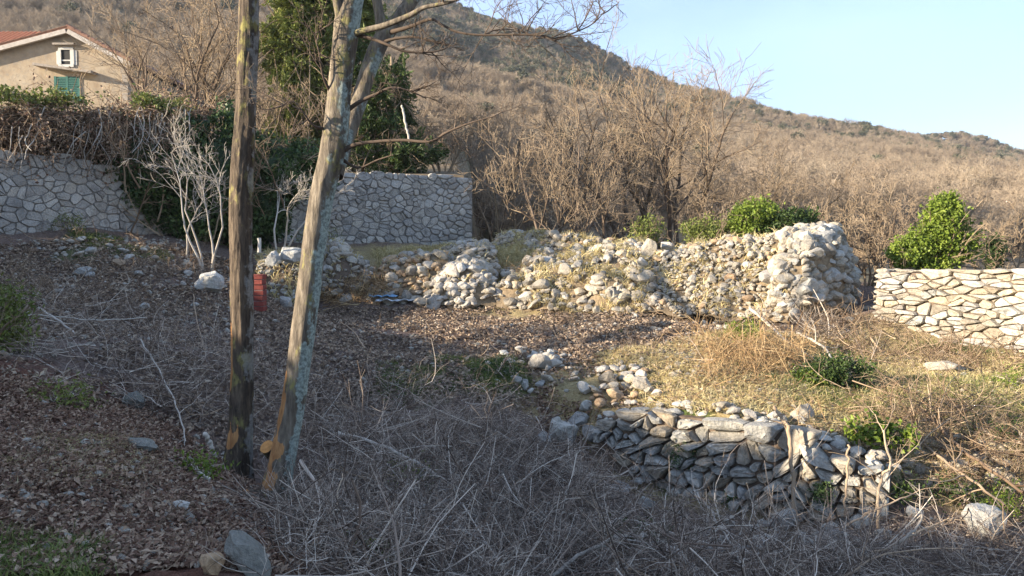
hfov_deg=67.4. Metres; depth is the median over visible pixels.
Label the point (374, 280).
brushwood
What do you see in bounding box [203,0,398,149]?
evergreen tree
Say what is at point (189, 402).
fallen branch
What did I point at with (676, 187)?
hillside tree
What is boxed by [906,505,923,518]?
loose stone
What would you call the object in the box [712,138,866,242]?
bare shrub
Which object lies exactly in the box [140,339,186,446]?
branch piece
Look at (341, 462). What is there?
fallen branch
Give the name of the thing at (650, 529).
fallen branch
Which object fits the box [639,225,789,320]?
tumbled wall
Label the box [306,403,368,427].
fallen branch
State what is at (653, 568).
fallen branch
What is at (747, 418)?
loose stone
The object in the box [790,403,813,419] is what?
boulder
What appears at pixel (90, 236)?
green grass
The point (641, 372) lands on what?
loose stone
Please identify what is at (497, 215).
bare shrub
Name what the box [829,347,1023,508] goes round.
brushwood
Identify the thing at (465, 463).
fallen branch
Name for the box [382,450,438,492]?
weed clump
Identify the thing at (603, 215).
bare tree
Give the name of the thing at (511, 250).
dry grass
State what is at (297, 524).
brushwood
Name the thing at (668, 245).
loose stone
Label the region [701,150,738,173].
hillside tree
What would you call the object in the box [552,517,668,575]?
branch piece
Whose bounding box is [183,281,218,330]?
fallen branch
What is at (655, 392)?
loose stone
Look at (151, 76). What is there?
bare tree
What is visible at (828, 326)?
brushwood
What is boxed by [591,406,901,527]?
retaining wall
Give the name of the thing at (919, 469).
brushwood
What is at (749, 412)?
loose stone
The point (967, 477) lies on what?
branch piece
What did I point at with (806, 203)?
hillside tree
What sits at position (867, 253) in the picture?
bare shrub
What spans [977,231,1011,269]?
evergreen bush
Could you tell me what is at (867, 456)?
loose stone
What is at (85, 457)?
dry grass
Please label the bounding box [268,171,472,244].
terrace wall
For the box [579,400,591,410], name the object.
loose stone
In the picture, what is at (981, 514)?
boulder
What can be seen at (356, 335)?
branch piece
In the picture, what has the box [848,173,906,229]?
hillside tree
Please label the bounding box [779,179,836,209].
hillside tree
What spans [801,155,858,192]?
hillside tree
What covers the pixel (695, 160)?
hillside tree
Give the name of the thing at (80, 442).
green grass
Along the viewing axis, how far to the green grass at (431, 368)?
10.46 m
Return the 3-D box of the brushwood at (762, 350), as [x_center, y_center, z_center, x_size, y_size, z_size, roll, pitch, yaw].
[3.700,0.839,11.448,3.007,1.324,3.760,0,3,0]
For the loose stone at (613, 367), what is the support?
on the ground at (574, 395)
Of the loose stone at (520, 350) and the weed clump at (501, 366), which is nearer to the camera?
the weed clump at (501, 366)
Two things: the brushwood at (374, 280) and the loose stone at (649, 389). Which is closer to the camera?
the loose stone at (649, 389)
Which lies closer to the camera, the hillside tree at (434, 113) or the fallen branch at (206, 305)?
the fallen branch at (206, 305)
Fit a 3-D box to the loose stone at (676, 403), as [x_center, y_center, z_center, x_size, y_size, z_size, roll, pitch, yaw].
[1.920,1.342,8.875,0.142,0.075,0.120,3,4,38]
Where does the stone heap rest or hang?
on the ground at (574, 395)
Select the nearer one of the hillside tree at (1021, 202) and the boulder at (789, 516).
the boulder at (789, 516)
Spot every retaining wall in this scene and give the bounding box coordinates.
[0,150,180,236]
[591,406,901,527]
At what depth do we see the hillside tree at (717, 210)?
38.81 m
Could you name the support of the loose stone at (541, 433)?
on the ground at (574, 395)
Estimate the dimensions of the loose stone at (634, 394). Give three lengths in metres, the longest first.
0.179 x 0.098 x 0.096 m
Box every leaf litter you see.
[0,238,718,468]
[0,372,305,575]
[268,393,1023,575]
[536,380,612,496]
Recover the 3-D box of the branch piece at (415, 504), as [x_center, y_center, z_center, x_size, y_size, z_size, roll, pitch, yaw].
[-0.692,1.486,5.223,0.524,0.532,1.388,-1,3,-13]
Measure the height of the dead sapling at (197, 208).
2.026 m
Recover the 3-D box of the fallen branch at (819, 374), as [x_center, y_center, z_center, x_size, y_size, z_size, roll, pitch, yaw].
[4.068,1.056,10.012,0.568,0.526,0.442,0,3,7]
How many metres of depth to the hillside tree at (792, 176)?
44.56 m
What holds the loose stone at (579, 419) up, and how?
on the ground at (574, 395)
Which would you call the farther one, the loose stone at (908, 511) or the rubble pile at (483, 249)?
the rubble pile at (483, 249)
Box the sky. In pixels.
[456,0,1023,149]
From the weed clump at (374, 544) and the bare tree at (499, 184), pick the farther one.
the bare tree at (499, 184)
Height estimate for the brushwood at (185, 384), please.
1.834 m
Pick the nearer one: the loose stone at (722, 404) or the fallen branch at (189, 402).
the fallen branch at (189, 402)
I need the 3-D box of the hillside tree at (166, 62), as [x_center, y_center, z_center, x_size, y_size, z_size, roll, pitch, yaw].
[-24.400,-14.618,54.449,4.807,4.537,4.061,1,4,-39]
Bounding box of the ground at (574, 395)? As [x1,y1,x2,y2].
[0,227,1023,575]
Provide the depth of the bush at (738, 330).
12.85 m
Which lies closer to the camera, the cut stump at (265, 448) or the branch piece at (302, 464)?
the branch piece at (302, 464)
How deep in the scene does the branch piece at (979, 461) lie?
7.59 m
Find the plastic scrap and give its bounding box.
[370,294,413,300]
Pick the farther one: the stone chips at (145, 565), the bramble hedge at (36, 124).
the bramble hedge at (36, 124)
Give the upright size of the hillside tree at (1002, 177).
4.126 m
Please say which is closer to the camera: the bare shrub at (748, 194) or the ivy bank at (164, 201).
the ivy bank at (164, 201)
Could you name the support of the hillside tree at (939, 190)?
on the hill
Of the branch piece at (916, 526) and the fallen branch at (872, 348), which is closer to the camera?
the branch piece at (916, 526)
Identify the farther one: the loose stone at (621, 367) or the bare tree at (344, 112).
the loose stone at (621, 367)
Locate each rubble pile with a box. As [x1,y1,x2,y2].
[320,237,377,302]
[371,246,455,304]
[413,253,501,309]
[441,237,500,272]
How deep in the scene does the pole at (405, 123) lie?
21.25 m
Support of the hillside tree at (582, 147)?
on the hill
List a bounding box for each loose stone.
[73,251,83,255]
[73,266,93,275]
[76,236,85,241]
[84,247,96,253]
[85,272,94,276]
[112,258,125,265]
[117,248,127,251]
[124,254,134,259]
[134,271,142,275]
[139,303,149,309]
[183,260,191,265]
[184,270,191,274]
[265,250,280,266]
[279,247,300,262]
[280,296,291,308]
[499,350,508,354]
[510,375,522,382]
[518,348,525,353]
[521,379,528,390]
[528,353,551,369]
[535,379,544,386]
[536,431,550,446]
[541,374,553,381]
[544,365,551,370]
[551,358,562,367]
[552,354,560,359]
[552,416,560,440]
[568,411,589,427]
[570,371,578,375]
[577,381,591,393]
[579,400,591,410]
[582,425,594,441]
[591,387,599,392]
[593,393,603,397]
[594,398,605,407]
[596,365,609,371]
[598,371,616,383]
[599,383,606,388]
[606,387,623,399]
[608,382,618,387]
[609,365,619,370]
[611,480,630,492]
[618,372,627,380]
[619,365,626,370]
[621,382,629,388]
[624,373,635,382]
[630,366,639,370]
[630,391,638,397]
[635,369,646,376]
[638,496,654,508]
[641,238,656,259]
[644,386,653,392]
[651,389,661,396]
[661,242,673,251]
[672,401,681,405]
[680,400,688,406]
[716,401,730,409]
[726,406,740,413]
[742,409,756,421]
[743,416,751,420]
[767,411,780,418]
[789,415,806,421]
[820,430,831,436]
[834,435,847,444]
[849,446,861,455]
[850,452,860,458]
[862,306,872,309]
[865,453,873,459]
[866,449,884,460]
[870,453,887,459]
[874,450,886,460]
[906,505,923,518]
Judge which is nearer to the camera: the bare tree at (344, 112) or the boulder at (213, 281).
the bare tree at (344, 112)
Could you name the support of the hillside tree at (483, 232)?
on the hill
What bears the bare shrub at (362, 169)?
on the hill
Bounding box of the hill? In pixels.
[0,0,1023,282]
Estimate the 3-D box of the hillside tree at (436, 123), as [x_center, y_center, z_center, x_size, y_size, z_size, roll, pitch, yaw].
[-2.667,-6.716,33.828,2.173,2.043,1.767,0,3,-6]
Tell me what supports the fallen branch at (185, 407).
on the ground at (574, 395)
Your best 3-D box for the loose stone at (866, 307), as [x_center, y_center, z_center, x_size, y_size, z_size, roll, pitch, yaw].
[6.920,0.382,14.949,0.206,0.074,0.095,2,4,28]
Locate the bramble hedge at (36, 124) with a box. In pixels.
[0,66,273,190]
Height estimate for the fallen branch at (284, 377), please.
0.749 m
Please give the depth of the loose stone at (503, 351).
11.82 m
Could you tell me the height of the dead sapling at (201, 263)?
3.381 m
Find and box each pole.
[203,432,216,456]
[401,105,409,138]
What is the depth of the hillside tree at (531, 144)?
51.73 m
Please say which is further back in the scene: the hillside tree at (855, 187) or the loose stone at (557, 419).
the hillside tree at (855, 187)
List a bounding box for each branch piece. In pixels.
[29,300,149,329]
[37,307,84,339]
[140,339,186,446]
[186,294,204,350]
[286,459,384,567]
[302,473,363,554]
[334,423,466,512]
[339,321,365,349]
[373,456,451,564]
[385,485,520,573]
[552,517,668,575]
[697,492,797,575]
[749,304,813,361]
[761,405,789,428]
[796,314,836,363]
[839,475,956,529]
[863,509,967,557]
[888,481,935,555]
[909,437,1022,544]
[920,391,1023,493]
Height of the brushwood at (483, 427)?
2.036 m
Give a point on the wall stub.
(820, 258)
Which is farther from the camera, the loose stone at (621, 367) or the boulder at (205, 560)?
the loose stone at (621, 367)
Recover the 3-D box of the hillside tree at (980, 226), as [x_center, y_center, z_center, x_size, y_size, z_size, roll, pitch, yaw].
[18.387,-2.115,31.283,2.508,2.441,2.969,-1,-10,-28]
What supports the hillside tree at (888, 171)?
on the hill
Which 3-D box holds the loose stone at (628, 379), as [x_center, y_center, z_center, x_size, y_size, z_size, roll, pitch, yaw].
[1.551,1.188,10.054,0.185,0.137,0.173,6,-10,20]
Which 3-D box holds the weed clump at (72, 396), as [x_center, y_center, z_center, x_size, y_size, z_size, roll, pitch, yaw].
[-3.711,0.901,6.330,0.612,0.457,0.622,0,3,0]
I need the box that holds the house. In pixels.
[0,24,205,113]
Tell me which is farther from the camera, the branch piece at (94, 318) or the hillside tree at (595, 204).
the hillside tree at (595, 204)
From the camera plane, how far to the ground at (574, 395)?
9.62 m
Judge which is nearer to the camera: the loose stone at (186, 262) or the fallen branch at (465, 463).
the fallen branch at (465, 463)
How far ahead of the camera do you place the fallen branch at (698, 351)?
10.70 m
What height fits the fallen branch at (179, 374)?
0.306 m
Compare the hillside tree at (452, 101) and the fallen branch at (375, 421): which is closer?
the fallen branch at (375, 421)
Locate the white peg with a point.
(259, 244)
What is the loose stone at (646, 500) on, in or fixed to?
on the ground at (574, 395)
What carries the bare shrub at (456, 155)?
on the hill
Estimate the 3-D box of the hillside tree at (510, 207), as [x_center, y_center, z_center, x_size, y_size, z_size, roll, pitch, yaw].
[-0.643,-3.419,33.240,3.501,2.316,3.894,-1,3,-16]
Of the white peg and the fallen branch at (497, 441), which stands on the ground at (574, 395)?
the fallen branch at (497, 441)
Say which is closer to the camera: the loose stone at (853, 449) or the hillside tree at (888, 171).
the loose stone at (853, 449)
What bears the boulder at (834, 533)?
on the ground at (574, 395)
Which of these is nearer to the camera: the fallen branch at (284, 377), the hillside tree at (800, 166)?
the fallen branch at (284, 377)
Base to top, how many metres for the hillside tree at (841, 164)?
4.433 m
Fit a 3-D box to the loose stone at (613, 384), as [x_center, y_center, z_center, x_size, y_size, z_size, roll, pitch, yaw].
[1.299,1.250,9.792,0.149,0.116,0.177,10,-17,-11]
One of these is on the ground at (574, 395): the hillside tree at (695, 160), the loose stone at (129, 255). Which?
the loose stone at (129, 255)
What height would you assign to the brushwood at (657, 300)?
1.467 m
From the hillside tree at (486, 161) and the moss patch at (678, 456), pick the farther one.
the hillside tree at (486, 161)
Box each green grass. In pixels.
[0,515,123,575]
[36,430,127,465]
[67,229,175,263]
[371,353,510,399]
[462,353,531,398]
[824,336,1023,453]
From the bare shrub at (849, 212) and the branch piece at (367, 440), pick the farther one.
the bare shrub at (849, 212)
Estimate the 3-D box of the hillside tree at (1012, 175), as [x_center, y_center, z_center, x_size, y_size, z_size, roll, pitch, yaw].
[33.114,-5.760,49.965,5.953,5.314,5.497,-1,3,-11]
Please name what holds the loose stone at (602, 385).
on the ground at (574, 395)
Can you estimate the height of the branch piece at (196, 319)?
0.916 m
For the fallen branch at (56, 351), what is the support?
on the ground at (574, 395)
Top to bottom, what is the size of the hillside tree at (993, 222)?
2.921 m
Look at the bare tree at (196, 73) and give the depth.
23.07 m
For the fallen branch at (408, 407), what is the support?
on the brushwood at (716, 554)
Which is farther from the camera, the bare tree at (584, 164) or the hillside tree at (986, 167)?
the hillside tree at (986, 167)
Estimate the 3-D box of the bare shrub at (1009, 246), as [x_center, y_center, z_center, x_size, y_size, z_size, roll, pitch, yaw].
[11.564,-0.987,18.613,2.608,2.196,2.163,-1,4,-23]
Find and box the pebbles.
[0,235,1022,570]
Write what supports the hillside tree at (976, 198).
on the hill
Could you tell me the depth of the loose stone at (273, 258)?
15.53 m
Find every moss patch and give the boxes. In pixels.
[663,439,697,469]
[716,490,740,510]
[803,480,835,510]
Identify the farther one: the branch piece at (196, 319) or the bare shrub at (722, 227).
the bare shrub at (722, 227)
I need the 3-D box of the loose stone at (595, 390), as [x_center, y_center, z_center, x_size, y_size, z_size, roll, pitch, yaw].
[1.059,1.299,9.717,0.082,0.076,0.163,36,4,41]
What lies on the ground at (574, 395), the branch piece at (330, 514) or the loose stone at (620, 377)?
the loose stone at (620, 377)
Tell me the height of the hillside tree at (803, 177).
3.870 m
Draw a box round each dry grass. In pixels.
[1,427,161,502]
[366,240,629,270]
[581,330,1023,486]
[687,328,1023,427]
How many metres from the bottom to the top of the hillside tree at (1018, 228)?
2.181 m
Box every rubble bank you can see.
[491,225,645,254]
[495,240,656,314]
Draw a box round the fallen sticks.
[260,304,734,403]
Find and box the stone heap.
[253,245,299,305]
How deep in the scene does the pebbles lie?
10.65 m
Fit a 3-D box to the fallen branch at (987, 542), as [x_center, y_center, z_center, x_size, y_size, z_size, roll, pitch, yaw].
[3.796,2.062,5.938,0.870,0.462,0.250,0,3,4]
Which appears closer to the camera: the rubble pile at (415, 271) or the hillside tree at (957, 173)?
the rubble pile at (415, 271)
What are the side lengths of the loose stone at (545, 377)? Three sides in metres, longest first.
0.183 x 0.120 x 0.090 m
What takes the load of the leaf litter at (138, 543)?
on the ground at (574, 395)
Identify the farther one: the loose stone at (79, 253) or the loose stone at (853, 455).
the loose stone at (79, 253)
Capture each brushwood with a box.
[0,215,229,324]
[0,402,281,574]
[1,252,267,415]
[69,305,434,473]
[195,445,449,575]
[205,360,1023,575]
[280,332,665,575]
[320,263,395,310]
[499,250,614,285]
[634,258,698,318]
[656,303,827,384]
[715,488,1023,575]
[726,289,856,343]
[800,286,1023,373]
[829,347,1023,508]
[901,434,1023,495]
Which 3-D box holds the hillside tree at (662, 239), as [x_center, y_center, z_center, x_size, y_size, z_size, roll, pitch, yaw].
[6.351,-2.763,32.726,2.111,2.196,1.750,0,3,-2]
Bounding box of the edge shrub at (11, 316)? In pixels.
[0,258,68,355]
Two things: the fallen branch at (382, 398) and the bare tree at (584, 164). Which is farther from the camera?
the bare tree at (584, 164)
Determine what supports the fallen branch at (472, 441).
on the brushwood at (716, 554)
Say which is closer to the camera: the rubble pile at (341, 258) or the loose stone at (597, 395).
the loose stone at (597, 395)
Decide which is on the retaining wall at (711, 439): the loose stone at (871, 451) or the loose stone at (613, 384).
the loose stone at (871, 451)
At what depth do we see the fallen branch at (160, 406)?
7.03 m
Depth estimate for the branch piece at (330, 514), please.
4.81 m
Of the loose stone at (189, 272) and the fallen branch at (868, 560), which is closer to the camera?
the fallen branch at (868, 560)
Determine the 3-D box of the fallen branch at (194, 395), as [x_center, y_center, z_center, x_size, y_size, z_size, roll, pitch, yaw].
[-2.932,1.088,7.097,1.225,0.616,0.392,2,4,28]
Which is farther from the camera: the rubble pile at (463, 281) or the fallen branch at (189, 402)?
the rubble pile at (463, 281)
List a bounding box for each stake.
[786,425,795,509]
[843,444,850,515]
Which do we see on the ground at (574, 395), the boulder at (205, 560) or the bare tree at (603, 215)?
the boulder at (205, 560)
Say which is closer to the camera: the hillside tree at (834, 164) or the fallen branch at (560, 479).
the fallen branch at (560, 479)
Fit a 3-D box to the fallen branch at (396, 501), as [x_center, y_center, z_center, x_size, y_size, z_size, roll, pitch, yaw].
[-0.849,1.445,4.856,0.608,0.367,1.141,-7,2,36]
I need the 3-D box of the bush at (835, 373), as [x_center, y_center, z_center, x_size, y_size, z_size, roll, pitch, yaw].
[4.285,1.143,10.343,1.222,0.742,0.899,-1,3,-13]
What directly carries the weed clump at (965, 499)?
on the ground at (574, 395)
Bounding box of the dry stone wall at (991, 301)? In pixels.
[872,268,1023,352]
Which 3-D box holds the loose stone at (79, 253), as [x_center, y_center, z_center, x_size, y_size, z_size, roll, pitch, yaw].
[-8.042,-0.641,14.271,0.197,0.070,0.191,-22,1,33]
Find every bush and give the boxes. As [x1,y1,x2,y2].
[623,208,668,245]
[675,211,733,242]
[723,193,784,237]
[723,314,768,341]
[752,203,824,234]
[780,344,877,390]
[790,363,827,387]
[883,181,1009,269]
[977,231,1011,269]
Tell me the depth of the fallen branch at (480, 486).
6.58 m
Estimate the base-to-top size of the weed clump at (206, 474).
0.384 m
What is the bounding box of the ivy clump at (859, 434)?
[830,408,922,453]
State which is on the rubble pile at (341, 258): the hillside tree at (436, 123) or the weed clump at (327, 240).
the weed clump at (327, 240)
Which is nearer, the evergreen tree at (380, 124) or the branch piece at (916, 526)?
the branch piece at (916, 526)
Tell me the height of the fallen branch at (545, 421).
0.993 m
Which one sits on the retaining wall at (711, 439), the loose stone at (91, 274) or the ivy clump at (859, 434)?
the ivy clump at (859, 434)
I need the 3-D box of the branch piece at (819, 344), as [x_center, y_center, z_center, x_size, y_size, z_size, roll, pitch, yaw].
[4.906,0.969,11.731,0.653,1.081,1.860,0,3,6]
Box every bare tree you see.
[59,0,280,114]
[94,0,274,110]
[103,18,202,111]
[211,52,326,145]
[213,0,626,497]
[223,0,258,481]
[430,86,564,241]
[462,122,633,236]
[482,0,739,239]
[497,58,635,231]
[514,81,657,238]
[569,36,784,249]
[826,173,925,268]
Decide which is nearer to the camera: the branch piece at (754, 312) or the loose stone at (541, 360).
the loose stone at (541, 360)
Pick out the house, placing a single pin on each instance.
(39, 52)
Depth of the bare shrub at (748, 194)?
24.45 m
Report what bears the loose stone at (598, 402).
on the ground at (574, 395)
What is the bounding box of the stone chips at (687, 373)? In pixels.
[664,350,713,377]
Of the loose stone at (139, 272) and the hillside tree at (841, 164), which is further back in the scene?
the hillside tree at (841, 164)
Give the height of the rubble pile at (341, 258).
1.563 m
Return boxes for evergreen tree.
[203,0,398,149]
[346,38,452,173]
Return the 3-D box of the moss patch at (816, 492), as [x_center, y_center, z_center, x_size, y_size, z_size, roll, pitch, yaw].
[3.027,2.016,7.498,0.325,0.309,0.238,0,3,0]
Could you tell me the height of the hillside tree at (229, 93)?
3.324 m
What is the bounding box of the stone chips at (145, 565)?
[75,482,269,570]
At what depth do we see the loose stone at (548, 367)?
10.63 m
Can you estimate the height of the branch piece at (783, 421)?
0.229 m
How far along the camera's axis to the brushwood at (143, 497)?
4.40 m
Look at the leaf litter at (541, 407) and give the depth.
9.56 m
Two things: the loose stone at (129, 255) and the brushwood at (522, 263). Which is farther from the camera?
the brushwood at (522, 263)
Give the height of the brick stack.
0.652 m
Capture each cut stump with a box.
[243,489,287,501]
[260,440,295,466]
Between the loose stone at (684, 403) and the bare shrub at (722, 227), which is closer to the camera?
the loose stone at (684, 403)
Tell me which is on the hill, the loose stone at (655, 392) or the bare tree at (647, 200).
the bare tree at (647, 200)
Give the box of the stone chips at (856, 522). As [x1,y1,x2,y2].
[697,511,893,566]
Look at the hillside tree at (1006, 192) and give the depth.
45.74 m
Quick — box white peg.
[257,238,260,251]
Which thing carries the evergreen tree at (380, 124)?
on the hill
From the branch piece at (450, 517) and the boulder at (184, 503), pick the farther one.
the branch piece at (450, 517)
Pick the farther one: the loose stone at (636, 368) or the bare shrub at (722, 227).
the bare shrub at (722, 227)
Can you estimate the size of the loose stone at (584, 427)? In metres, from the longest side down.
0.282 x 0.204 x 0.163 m
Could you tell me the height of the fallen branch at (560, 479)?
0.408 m
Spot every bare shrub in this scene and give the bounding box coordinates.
[304,56,409,171]
[401,102,490,172]
[440,114,571,241]
[655,190,742,249]
[664,131,833,244]
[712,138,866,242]
[789,184,904,275]
[825,197,915,285]
[962,201,1023,269]
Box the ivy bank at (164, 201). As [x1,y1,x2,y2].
[70,80,368,250]
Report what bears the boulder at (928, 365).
on the ground at (574, 395)
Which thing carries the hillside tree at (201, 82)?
on the hill
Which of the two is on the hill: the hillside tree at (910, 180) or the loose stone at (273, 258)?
the hillside tree at (910, 180)
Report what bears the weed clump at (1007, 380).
on the ground at (574, 395)
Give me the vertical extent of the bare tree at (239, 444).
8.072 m
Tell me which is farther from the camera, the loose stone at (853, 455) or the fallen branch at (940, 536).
the loose stone at (853, 455)
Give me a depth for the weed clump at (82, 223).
15.63 m
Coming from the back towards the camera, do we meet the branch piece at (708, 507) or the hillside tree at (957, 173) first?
the hillside tree at (957, 173)
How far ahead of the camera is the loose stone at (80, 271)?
13.43 m
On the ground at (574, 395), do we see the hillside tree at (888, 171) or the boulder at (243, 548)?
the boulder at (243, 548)
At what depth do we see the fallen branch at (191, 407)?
6.80 m
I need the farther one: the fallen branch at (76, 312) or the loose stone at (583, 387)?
the fallen branch at (76, 312)
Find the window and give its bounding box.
[56,47,76,66]
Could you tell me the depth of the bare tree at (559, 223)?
22.08 m
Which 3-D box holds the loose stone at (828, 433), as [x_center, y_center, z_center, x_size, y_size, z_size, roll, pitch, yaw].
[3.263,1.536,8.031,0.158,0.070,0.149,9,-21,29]
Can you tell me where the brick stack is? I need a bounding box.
[253,274,266,311]
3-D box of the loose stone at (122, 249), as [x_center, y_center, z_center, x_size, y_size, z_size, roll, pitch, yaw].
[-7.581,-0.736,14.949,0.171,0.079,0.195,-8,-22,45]
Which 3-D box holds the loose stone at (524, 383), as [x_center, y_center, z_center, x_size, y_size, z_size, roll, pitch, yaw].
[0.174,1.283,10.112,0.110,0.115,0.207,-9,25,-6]
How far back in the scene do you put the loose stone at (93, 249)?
14.54 m
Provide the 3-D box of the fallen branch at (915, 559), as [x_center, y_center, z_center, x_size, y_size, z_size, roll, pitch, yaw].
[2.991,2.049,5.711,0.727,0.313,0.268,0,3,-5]
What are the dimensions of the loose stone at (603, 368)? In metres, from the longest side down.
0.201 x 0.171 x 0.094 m
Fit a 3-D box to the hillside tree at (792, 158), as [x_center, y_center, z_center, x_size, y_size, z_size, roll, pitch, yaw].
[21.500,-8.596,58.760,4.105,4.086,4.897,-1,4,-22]
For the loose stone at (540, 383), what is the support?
on the ground at (574, 395)
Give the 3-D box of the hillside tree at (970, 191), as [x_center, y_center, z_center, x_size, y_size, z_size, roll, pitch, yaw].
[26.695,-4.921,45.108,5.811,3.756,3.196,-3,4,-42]
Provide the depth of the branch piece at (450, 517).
5.66 m
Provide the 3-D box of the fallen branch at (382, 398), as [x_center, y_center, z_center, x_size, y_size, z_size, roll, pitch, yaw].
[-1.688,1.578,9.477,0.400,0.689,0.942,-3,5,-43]
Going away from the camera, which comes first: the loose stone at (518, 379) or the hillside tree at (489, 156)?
the loose stone at (518, 379)
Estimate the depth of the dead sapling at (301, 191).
17.12 m
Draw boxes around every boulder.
[122,391,145,409]
[128,437,158,451]
[168,500,189,508]
[194,271,224,291]
[199,551,224,574]
[224,530,271,575]
[549,419,578,441]
[632,376,650,389]
[769,508,796,531]
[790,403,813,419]
[818,526,843,540]
[923,361,965,371]
[961,503,1007,536]
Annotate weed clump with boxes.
[22,368,113,409]
[47,207,95,232]
[171,444,239,479]
[287,227,341,246]
[338,532,400,575]
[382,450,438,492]
[472,349,523,380]
[592,513,673,556]
[881,467,926,508]
[915,469,997,512]
[961,413,1023,449]
[979,475,1023,521]
[992,359,1023,386]
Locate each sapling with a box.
[119,101,230,269]
[183,169,228,257]
[253,158,358,248]
[830,397,932,528]
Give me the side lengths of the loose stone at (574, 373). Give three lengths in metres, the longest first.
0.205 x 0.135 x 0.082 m
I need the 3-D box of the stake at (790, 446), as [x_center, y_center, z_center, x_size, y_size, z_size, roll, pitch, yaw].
[2.749,1.758,7.541,0.064,0.772,0.290,0,3,4]
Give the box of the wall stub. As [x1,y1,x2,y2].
[758,221,861,322]
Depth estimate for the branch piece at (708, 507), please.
6.39 m
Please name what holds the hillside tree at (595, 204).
on the hill
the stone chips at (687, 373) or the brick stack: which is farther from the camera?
the brick stack
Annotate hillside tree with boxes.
[144,50,182,86]
[150,59,191,88]
[178,65,225,106]
[180,68,235,113]
[401,100,458,148]
[410,81,454,121]
[412,95,445,125]
[416,86,474,119]
[429,114,474,155]
[444,132,517,186]
[470,140,523,197]
[475,183,526,232]
[477,196,500,235]
[500,120,545,142]
[501,132,567,158]
[529,201,563,229]
[557,133,608,158]
[570,183,621,225]
[580,186,659,239]
[638,136,725,205]
[639,198,686,242]
[642,138,704,171]
[646,159,720,220]
[684,168,739,213]
[692,165,788,219]
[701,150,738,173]
[716,157,755,177]
[718,156,752,174]
[737,161,820,207]
[746,141,830,177]
[764,189,832,220]
[773,170,832,196]
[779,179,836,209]
[782,191,857,235]
[785,150,807,166]
[791,174,854,232]
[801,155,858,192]
[816,152,856,177]
[824,159,879,179]
[831,175,877,203]
[837,153,913,189]
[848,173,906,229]
[848,202,917,252]
[855,167,927,203]
[898,175,1010,218]
[901,164,957,193]
[904,188,1000,228]
[912,158,980,190]
[930,158,1000,193]
[946,184,1021,221]
[952,170,993,203]
[965,207,1010,259]
[966,202,1017,251]
[969,157,1023,217]
[983,186,1010,207]
[986,168,1023,192]
[995,211,1023,255]
[1017,193,1023,219]
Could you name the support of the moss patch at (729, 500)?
on the retaining wall at (711, 439)
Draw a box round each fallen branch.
[15,338,96,356]
[49,307,100,316]
[140,392,189,407]
[141,319,203,335]
[144,387,216,409]
[153,370,209,422]
[157,389,220,424]
[168,365,197,382]
[175,378,224,417]
[176,295,229,311]
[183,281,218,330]
[257,362,335,389]
[259,369,322,394]
[295,434,394,474]
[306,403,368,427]
[308,447,399,494]
[328,389,390,425]
[348,468,443,536]
[360,401,386,439]
[369,394,396,406]
[384,391,432,429]
[431,482,498,518]
[433,422,530,462]
[435,474,522,494]
[443,448,498,497]
[446,420,496,452]
[457,379,490,410]
[525,413,562,440]
[531,432,626,471]
[539,458,593,509]
[545,507,663,559]
[559,555,624,575]
[575,472,620,575]
[619,551,648,575]
[627,559,683,574]
[631,506,672,557]
[670,546,704,575]
[688,333,713,360]
[799,348,848,388]
[844,497,994,575]
[848,328,891,378]
[867,542,956,575]
[896,333,939,366]
[905,500,980,575]
[945,525,1023,560]
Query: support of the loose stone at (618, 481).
on the ground at (574, 395)
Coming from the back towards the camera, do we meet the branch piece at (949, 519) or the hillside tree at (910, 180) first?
the hillside tree at (910, 180)
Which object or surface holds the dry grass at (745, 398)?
on the ground at (574, 395)
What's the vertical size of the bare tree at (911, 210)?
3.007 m
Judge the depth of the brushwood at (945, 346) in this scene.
12.42 m
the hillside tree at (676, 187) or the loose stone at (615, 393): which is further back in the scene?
the hillside tree at (676, 187)
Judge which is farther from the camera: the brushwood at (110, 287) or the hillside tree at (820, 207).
the hillside tree at (820, 207)
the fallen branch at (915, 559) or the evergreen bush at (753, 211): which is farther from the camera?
the evergreen bush at (753, 211)
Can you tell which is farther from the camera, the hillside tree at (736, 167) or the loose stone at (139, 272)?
the hillside tree at (736, 167)
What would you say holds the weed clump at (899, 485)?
on the ground at (574, 395)

